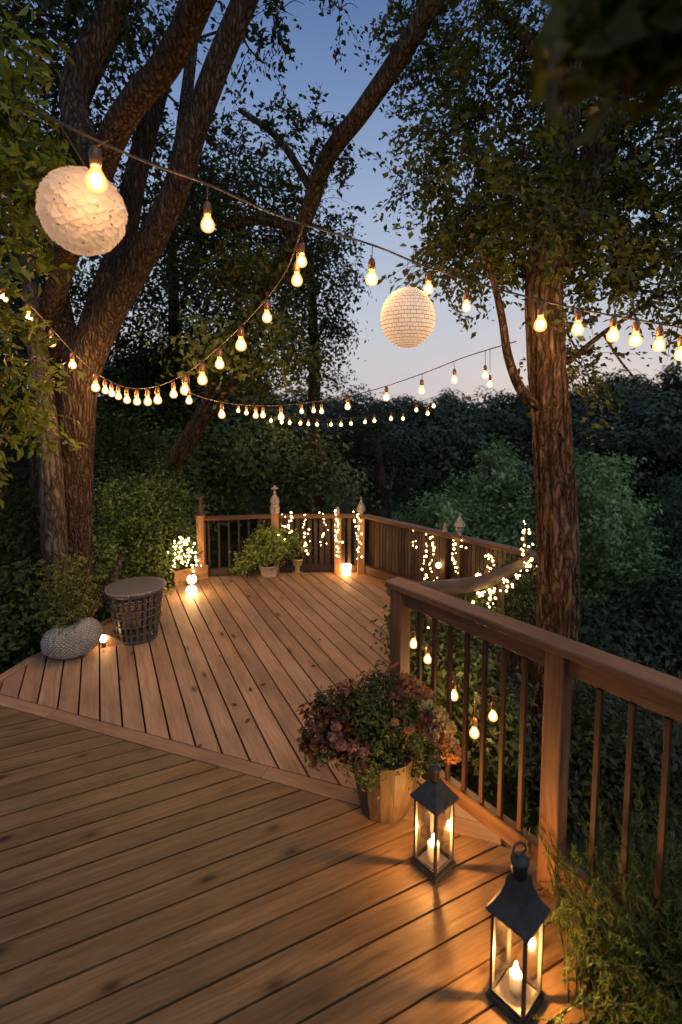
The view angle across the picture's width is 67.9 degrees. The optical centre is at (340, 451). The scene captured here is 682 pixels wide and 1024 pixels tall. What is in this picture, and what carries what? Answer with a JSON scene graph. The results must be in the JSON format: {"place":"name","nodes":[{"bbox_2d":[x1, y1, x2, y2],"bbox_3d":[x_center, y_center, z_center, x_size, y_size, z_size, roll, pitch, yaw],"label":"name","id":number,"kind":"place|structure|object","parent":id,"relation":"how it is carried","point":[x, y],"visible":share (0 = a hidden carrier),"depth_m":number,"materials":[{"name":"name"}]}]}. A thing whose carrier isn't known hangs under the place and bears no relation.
{"place":"outdoors","nodes":[
{"label":"outdoors","id":0,"kind":"place"},
{"bbox_2d":[18,597,277,768],"bbox_3d":[-1.660,1.924,2.452,5.080,0.001,7.550,0,5,0],"label":"deck underside","id":1,"kind":"object","parent":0,"point":[138,687],"depth_m":3.83,"materials":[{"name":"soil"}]},
{"bbox_2d":[0,571,481,823],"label":"deck","id":2,"kind":"structure","parent":0,"point":[255,631],"depth_m":3.93,"materials":[{"name":"brown wood"}]},
{"bbox_2d":[40,617,102,658],"bbox_3d":[-2.175,1.503,4.100,0.448,0.287,0.341,-3,6,-29],"label":"stone planter","id":3,"kind":"object","parent":2,"relation":"on","point":[83,637],"visible":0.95,"depth_m":3.99,"materials":[{"name":"grey stone"}]},
{"bbox_2d":[29,546,108,635],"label":"planter grass","id":4,"kind":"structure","parent":3,"relation":"in","point":[68,614],"depth_m":4.11,"materials":[{"name":"plant"}]},
{"bbox_2d":[100,630,123,647],"bbox_3d":[-1.920,1.583,4.256,0.172,0.105,0.145,3,6,28],"label":"wedge lamp","id":5,"kind":"object","parent":2,"relation":"on","point":[114,639],"visible":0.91,"depth_m":4.26,"materials":[{"name":"brown wood"}]},
{"bbox_2d":[104,576,165,644],"bbox_3d":[-1.783,1.386,4.422,0.504,0.460,0.500,0,5,0],"label":"side table","id":6,"kind":"object","parent":2,"relation":"on","point":[135,589],"visible":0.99,"depth_m":4.32,"materials":[{"name":"wicker"}]},
{"bbox_2d":[162,559,207,585],"bbox_3d":[-1.831,1.403,5.938,0.404,0.165,0.375,-4,7,-41],"label":"planter box","id":7,"kind":"object","parent":2,"relation":"on","point":[201,572],"visible":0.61,"depth_m":5.83,"materials":[{"name":"brown wood"}]},
{"bbox_2d":[164,522,204,572],"bbox_3d":[-1.800,1.108,5.909,0.501,0.595,0.423,-5,7,-42],"label":"planter shrub","id":8,"kind":"object","parent":7,"relation":"in","point":[189,531],"visible":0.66,"depth_m":5.86,"materials":[{"name":"green plant"}]},
{"bbox_2d":[167,536,201,572],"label":"fairy lights","id":9,"kind":"object","parent":8,"relation":"attached to","point":[191,551],"visible":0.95,"depth_m":5.74},
{"bbox_2d":[186,584,196,595],"bbox_3d":[-1.592,1.469,5.396,0.112,0.128,0.112,0,5,0],"label":"globe light","id":10,"kind":"object","parent":2,"relation":"on","point":[191,589],"visible":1,"depth_m":5.36,"materials":[{"name":"white glass"}]},
{"bbox_2d":[187,573,195,583],"bbox_3d":[-1.592,1.349,5.405,0.094,0.110,0.094,0,5,0],"label":"globe light","id":11,"kind":"object","parent":10,"relation":"on","point":[191,578],"visible":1,"depth_m":5.38,"materials":[{"name":"white glass"}]},
{"bbox_2d":[0,585,500,846],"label":"deck border","id":12,"kind":"object","parent":2,"relation":"attached to","point":[472,829],"visible":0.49,"depth_m":2.88,"materials":[{"name":"brown wood"}]},
{"bbox_2d":[79,555,123,617],"bbox_3d":[-2.199,1.299,4.636,0.168,0.590,0.547,3,6,34],"label":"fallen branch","id":13,"kind":"object","parent":12,"relation":"on","point":[112,578],"visible":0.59,"depth_m":4.62,"materials":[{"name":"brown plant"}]},
{"bbox_2d":[355,732,414,823],"bbox_3d":[0.219,1.633,2.545,0.308,0.297,0.301,0,5,0],"label":"flower pot","id":14,"kind":"object","parent":12,"relation":"on","point":[391,804],"visible":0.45,"depth_m":2.42,"materials":[{"name":"brown wood"}]},
{"bbox_2d":[296,660,461,798],"bbox_3d":[0.179,1.350,2.510,0.794,0.556,0.478,-2,5,-19],"label":"flowering plant","id":15,"kind":"object","parent":14,"relation":"in","point":[344,721],"visible":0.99,"depth_m":2.46,"materials":[{"name":"green plant"}]},
{"bbox_2d":[260,564,278,577],"bbox_3d":[-0.862,1.410,6.061,0.239,0.135,0.239,0,5,0],"label":"plant pot","id":16,"kind":"object","parent":2,"relation":"on","point":[268,572],"visible":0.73,"depth_m":5.98,"materials":[{"name":"beige ceramic"}]},
{"bbox_2d":[228,520,294,576],"bbox_3d":[-0.950,1.173,6.027,0.813,0.731,0.602,0,5,0],"label":"potted shrub","id":17,"kind":"object","parent":16,"relation":"in","point":[265,549],"visible":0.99,"depth_m":5.94,"materials":[{"name":"green plant"}]},
{"bbox_2d":[196,485,365,575],"bbox_3d":[-0.702,0.985,6.068,1.992,1.180,0.196,0,5,-5],"label":"deck railing","id":18,"kind":"object","parent":2,"relation":"on","point":[276,518],"visible":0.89,"depth_m":6.08,"materials":[{"name":"brown wood"}]},
{"bbox_2d":[287,511,292,533],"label":"fairy lights","id":19,"kind":"object","parent":18,"relation":"hanging from","point":[289,521],"visible":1,"depth_m":5.95},
{"bbox_2d":[302,513,309,554],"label":"fairy lights","id":20,"kind":"object","parent":18,"relation":"hanging from","point":[306,550],"visible":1,"depth_m":5.97},
{"bbox_2d":[319,512,326,545],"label":"fairy lights","id":21,"kind":"object","parent":18,"relation":"hanging from","point":[324,531],"visible":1,"depth_m":5.96},
{"bbox_2d":[334,509,342,557],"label":"fairy lights","id":22,"kind":"object","parent":18,"relation":"hanging from","point":[338,523],"visible":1,"depth_m":5.96},
{"bbox_2d":[356,514,362,558],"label":"fairy lights","id":23,"kind":"object","parent":18,"relation":"hanging from","point":[358,539],"visible":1,"depth_m":5.97},
{"bbox_2d":[292,556,303,572],"bbox_3d":[-0.532,1.379,6.208,0.177,0.170,0.177,0,5,0],"label":"plant pot","id":24,"kind":"object","parent":2,"relation":"on","point":[297,564],"visible":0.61,"depth_m":6.13,"materials":[{"name":"beige ceramic"}]},
{"bbox_2d":[283,526,312,562],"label":"potted shrub","id":25,"kind":"object","parent":24,"relation":"in","point":[295,542],"visible":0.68,"depth_m":6.10,"materials":[{"name":"green plant"}]},
{"bbox_2d":[342,563,350,575],"bbox_3d":[0.064,1.415,6.086,0.116,0.120,0.116,0,5,0],"label":"candle cup","id":26,"kind":"object","parent":2,"relation":"on","point":[346,569],"visible":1,"depth_m":6.05,"materials":[{"name":"white glass"}]},
{"bbox_2d":[0,706,589,1023],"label":"deck","id":27,"kind":"structure","parent":0,"point":[140,884],"depth_m":2.05,"materials":[{"name":"brown wood"}]},
{"bbox_2d":[410,754,458,884],"bbox_3d":[0.405,1.555,2.204,0.150,0.517,0.150,-4,7,-40],"label":"candle lantern","id":28,"kind":"object","parent":27,"relation":"on","point":[436,796],"visible":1,"depth_m":2.18,"materials":[{"name":"black metal"}]},
{"bbox_2d":[486,841,550,1023],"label":"candle lantern","id":29,"kind":"object","parent":27,"relation":"on","point":[522,910],"visible":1,"depth_m":1.67,"materials":[{"name":"black metal"}]},
{"bbox_2d":[385,577,681,968],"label":"deck railing","id":30,"kind":"object","parent":27,"relation":"on","point":[565,661],"visible":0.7,"depth_m":2.09,"materials":[{"name":"brown wood"}]},
{"bbox_2d":[0,591,596,1023],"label":"deck fascia","id":31,"kind":"structure","parent":0,"point":[504,843],"depth_m":2.03,"materials":[{"name":"brown wood"}]},
{"bbox_2d":[0,0,681,410],"label":"sky","id":32,"kind":"structure","parent":0,"point":[386,363],"materials":[{"name":"blue"}]},
{"bbox_2d":[1,393,681,894],"bbox_3d":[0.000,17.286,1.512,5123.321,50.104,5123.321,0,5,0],"label":"ground","id":33,"kind":"structure","parent":0,"point":[511,803],"depth_m":7.24,"materials":[{"name":"green plant"}]},
{"bbox_2d":[0,136,70,605],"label":"tree","id":34,"kind":"object","parent":33,"relation":"on","point":[53,529],"visible":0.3,"depth_m":4.56,"materials":[{"name":"brown plant"}]},
{"bbox_2d":[0,188,70,604],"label":"tree","id":35,"kind":"object","parent":33,"relation":"on","point":[5,491],"visible":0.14,"depth_m":5.43,"materials":[{"name":"green plant"}]},
{"bbox_2d":[0,0,88,508],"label":"young tree","id":36,"kind":"object","parent":33,"relation":"on","point":[11,121],"visible":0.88,"depth_m":2.84,"materials":[{"name":"green plant"}]},
{"bbox_2d":[0,486,103,674],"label":"bush","id":37,"kind":"object","parent":33,"relation":"on","point":[19,633],"visible":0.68,"depth_m":4.41,"materials":[{"name":"green plant"}]},
{"bbox_2d":[0,44,146,533],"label":"background tree","id":38,"kind":"object","parent":33,"relation":"on","point":[74,292],"visible":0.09,"depth_m":9.64,"materials":[{"name":"green plant"}]},
{"bbox_2d":[4,393,177,573],"bbox_3d":[-3.647,0.518,6.696,2.792,2.645,1.928,0,5,0],"label":"bush","id":39,"kind":"object","parent":33,"relation":"on","point":[100,459],"visible":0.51,"depth_m":6.84,"materials":[{"name":"green plant"}]},
{"bbox_2d":[0,0,216,579],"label":"tree","id":40,"kind":"object","parent":33,"relation":"on","point":[150,82],"visible":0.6,"depth_m":3.80,"materials":[{"name":"brown plant"}]},
{"bbox_2d":[92,449,216,620],"bbox_3d":[-2.362,0.973,5.991,1.658,1.932,2.337,0,5,0],"label":"bush","id":41,"kind":"object","parent":33,"relation":"on","point":[113,549],"visible":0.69,"depth_m":5.74,"materials":[{"name":"green plant"}]},
{"bbox_2d":[0,0,374,617],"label":"tree","id":42,"kind":"object","parent":33,"relation":"on","point":[125,267],"visible":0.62,"depth_m":4.69,"materials":[{"name":"brown plant"}]},
{"bbox_2d":[71,109,340,521],"bbox_3d":[-3.078,-2.295,10.341,6.230,8.149,4.337,0,5,0],"label":"background tree","id":43,"kind":"object","parent":33,"relation":"on","point":[137,362],"visible":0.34,"depth_m":9.76,"materials":[{"name":"green plant"}]},
{"bbox_2d":[96,389,335,552],"bbox_3d":[-2.356,0.409,9.136,4.545,3.080,3.654,0,5,0],"label":"background tree","id":44,"kind":"object","parent":33,"relation":"on","point":[202,466],"visible":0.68,"depth_m":8.88,"materials":[{"name":"green plant"}]},
{"bbox_2d":[264,393,442,425],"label":"string lights","id":45,"kind":"object","parent":44,"relation":"hanging from","point":[374,420],"visible":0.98,"depth_m":8.70,"materials":[{"name":"yellow glass"}]},
{"bbox_2d":[132,194,340,575],"bbox_3d":[-1.095,-0.228,6.125,2.456,4.906,3.553,-2,5,-17],"label":"background tree","id":46,"kind":"object","parent":33,"relation":"on","point":[280,328],"visible":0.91,"depth_m":5.73,"materials":[{"name":"green plant"}]},
{"bbox_2d":[145,0,443,569],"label":"tree","id":47,"kind":"object","parent":33,"relation":"on","point":[346,130],"visible":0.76,"depth_m":5.54,"materials":[{"name":"brown plant"}]},
{"bbox_2d":[218,387,388,555],"bbox_3d":[-0.919,0.407,9.600,3.648,3.625,3.550,0,5,0],"label":"background tree","id":48,"kind":"object","parent":33,"relation":"on","point":[315,504],"visible":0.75,"depth_m":9.38,"materials":[{"name":"green plant"}]},
{"bbox_2d":[245,187,376,528],"bbox_3d":[-0.608,-1.904,11.418,2.787,8.170,4.178,-3,6,-32],"label":"background tree","id":49,"kind":"object","parent":33,"relation":"on","point":[325,323],"visible":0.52,"depth_m":10.88,"materials":[{"name":"green plant"}]},
{"bbox_2d":[319,387,455,553],"bbox_3d":[0.875,0.662,13.290,4.004,4.709,3.898,5,7,44],"label":"background tree","id":50,"kind":"object","parent":33,"relation":"on","point":[380,480],"visible":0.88,"depth_m":12.98,"materials":[{"name":"green plant"}]},
{"bbox_2d":[98,338,681,499],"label":"hillside forest","id":51,"kind":"object","parent":33,"relation":"on","point":[454,431],"visible":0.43,"depth_m":75.99,"materials":[{"name":"green plant"}]},
{"bbox_2d":[391,484,500,538],"bbox_3d":[2.957,2.261,14.485,3.256,2.836,3.956,0,5,0],"label":"slope tree","id":52,"kind":"object","parent":33,"relation":"on","point":[448,513],"visible":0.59,"depth_m":13.95,"materials":[{"name":"green plant"}]},
{"bbox_2d":[361,513,536,724],"bbox_3d":[1.031,1.517,5.318,0.120,1.850,2.263,-4,7,-41],"label":"deck railing","id":53,"kind":"object","parent":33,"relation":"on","point":[393,553],"visible":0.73,"depth_m":5.39,"materials":[{"name":"brown wood"}]},
{"bbox_2d":[421,533,431,579],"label":"fairy lights","id":54,"kind":"object","parent":53,"relation":"hanging from","point":[425,557],"visible":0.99,"depth_m":5.32},
{"bbox_2d":[427,536,437,580],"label":"fairy lights","id":55,"kind":"object","parent":53,"relation":"hanging from","point":[433,548],"visible":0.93,"depth_m":5.25},
{"bbox_2d":[436,545,440,567],"bbox_3d":[1.002,1.027,5.202,0.052,0.332,0.051,0,5,0],"label":"globe light","id":56,"kind":"object","parent":53,"relation":"hanging from","point":[438,564],"visible":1,"depth_m":5.20,"materials":[{"name":"white glass"}]},
{"bbox_2d":[451,540,458,572],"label":"fairy lights","id":57,"kind":"object","parent":53,"relation":"hanging from","point":[453,548],"visible":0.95,"depth_m":5.04},
{"bbox_2d":[484,554,494,569],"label":"fairy lights","id":58,"kind":"object","parent":53,"relation":"hanging from","point":[488,558],"visible":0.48,"depth_m":4.75},
{"bbox_2d":[361,604,543,804],"bbox_3d":[0.727,1.566,3.244,1.228,1.196,0.908,4,6,38],"label":"bush","id":59,"kind":"object","parent":33,"relation":"on","point":[512,729],"visible":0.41,"depth_m":3.10,"materials":[{"name":"green plant"}]},
{"bbox_2d":[410,627,499,737],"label":"string lights","id":60,"kind":"object","parent":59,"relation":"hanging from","point":[474,731],"visible":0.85,"depth_m":2.83,"materials":[{"name":"yellow glass"}]},
{"bbox_2d":[386,554,536,720],"bbox_3d":[0.958,1.562,3.843,1.838,1.603,0.155,-5,7,-42],"label":"handrail","id":61,"kind":"object","parent":33,"relation":"on","point":[461,585],"visible":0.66,"depth_m":3.90,"materials":[{"name":"brown wood"}]},
{"bbox_2d":[411,544,536,717],"bbox_3d":[1.091,1.538,4.030,1.768,1.569,0.791,-5,7,-42],"label":"bush","id":62,"kind":"object","parent":33,"relation":"on","point":[518,608],"visible":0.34,"depth_m":4.18,"materials":[{"name":"green plant"}]},
{"bbox_2d":[427,590,494,628],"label":"fairy lights","id":63,"kind":"object","parent":62,"relation":"on","point":[490,592],"visible":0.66,"depth_m":3.82},
{"bbox_2d":[471,521,536,603],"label":"fairy lights","id":64,"kind":"object","parent":62,"relation":"on","point":[516,575],"visible":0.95,"depth_m":4.00},
{"bbox_2d":[423,428,536,570],"bbox_3d":[4.604,1.991,16.212,3.765,5.494,4.204,-5,7,-43],"label":"slope tree","id":65,"kind":"object","parent":33,"relation":"on","point":[494,477],"visible":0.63,"depth_m":15.60,"materials":[{"name":"green plant"}]},
{"bbox_2d":[361,0,681,786],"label":"tree","id":66,"kind":"object","parent":33,"relation":"on","point":[569,202],"visible":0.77,"depth_m":3.35,"materials":[{"name":"green plant"}]},
{"bbox_2d":[25,106,681,359],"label":"string lights","id":67,"kind":"object","parent":66,"relation":"hanging from","point":[96,182],"visible":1,"depth_m":2.66,"materials":[{"name":"yellow glass"}]},
{"bbox_2d":[35,124,127,255],"bbox_3d":[-1.012,-0.988,1.981,0.323,0.418,0.324,0,5,0],"label":"hanging lantern","id":68,"kind":"object","parent":67,"relation":"hanging from","point":[77,214],"visible":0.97,"depth_m":1.89,"materials":[{"name":"white paper"}]},
{"bbox_2d":[0,225,303,404],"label":"string lights","id":69,"kind":"object","parent":67,"relation":"hanging from","point":[240,343],"visible":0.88,"depth_m":3.86,"materials":[{"name":"yellow glass"}]},
{"bbox_2d":[380,287,434,347],"bbox_3d":[0.359,-0.800,2.721,0.293,0.474,0.293,0,5,0],"label":"hanging lantern","id":70,"kind":"object","parent":67,"relation":"hanging from","point":[407,317],"visible":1,"depth_m":2.62,"materials":[{"name":"paper"}]},
{"bbox_2d":[191,341,516,419],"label":"string lights","id":71,"kind":"object","parent":66,"relation":"hanging from","point":[386,398],"visible":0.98,"depth_m":4.58,"materials":[{"name":"yellow glass"}]},
{"bbox_2d":[520,517,524,702],"bbox_3d":[1.576,1.528,4.410,0.035,1.949,0.010,0,5,0],"label":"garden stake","id":72,"kind":"object","parent":33,"relation":"on","point":[522,601],"visible":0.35,"depth_m":4.37,"materials":[{"name":"brown wood"}]},
{"bbox_2d":[486,642,681,859],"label":"bush","id":73,"kind":"object","parent":33,"relation":"on","point":[615,755],"visible":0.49,"depth_m":3.04,"materials":[{"name":"green plant"}]},
{"bbox_2d":[515,555,681,678],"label":"slope tree","id":74,"kind":"object","parent":33,"relation":"on","point":[625,634],"visible":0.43,"depth_m":10.81,"materials":[{"name":"green plant"}]},
{"bbox_2d":[522,443,681,671],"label":"slope tree","id":75,"kind":"object","parent":33,"relation":"on","point":[617,553],"visible":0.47,"depth_m":14.41,"materials":[{"name":"green plant"}]},
{"bbox_2d":[612,461,681,612],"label":"slope tree","id":76,"kind":"object","parent":33,"relation":"on","point":[670,515],"visible":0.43,"depth_m":17.16,"materials":[{"name":"green plant"}]},
{"bbox_2d":[529,0,681,145],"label":"branch","id":77,"kind":"object","parent":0,"point":[631,48],"visible":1,"depth_m":0.54,"materials":[{"name":"green plant"}]},
{"bbox_2d":[588,858,681,1023],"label":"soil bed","id":78,"kind":"object","parent":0,"point":[617,1000],"depth_m":1.99,"materials":[{"name":"brown soil"}]},
{"bbox_2d":[523,762,681,1023],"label":"feathery shrub","id":79,"kind":"object","parent":78,"relation":"on","point":[657,976],"visible":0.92,"depth_m":1.75,"materials":[{"name":"green plant"}]}
]}

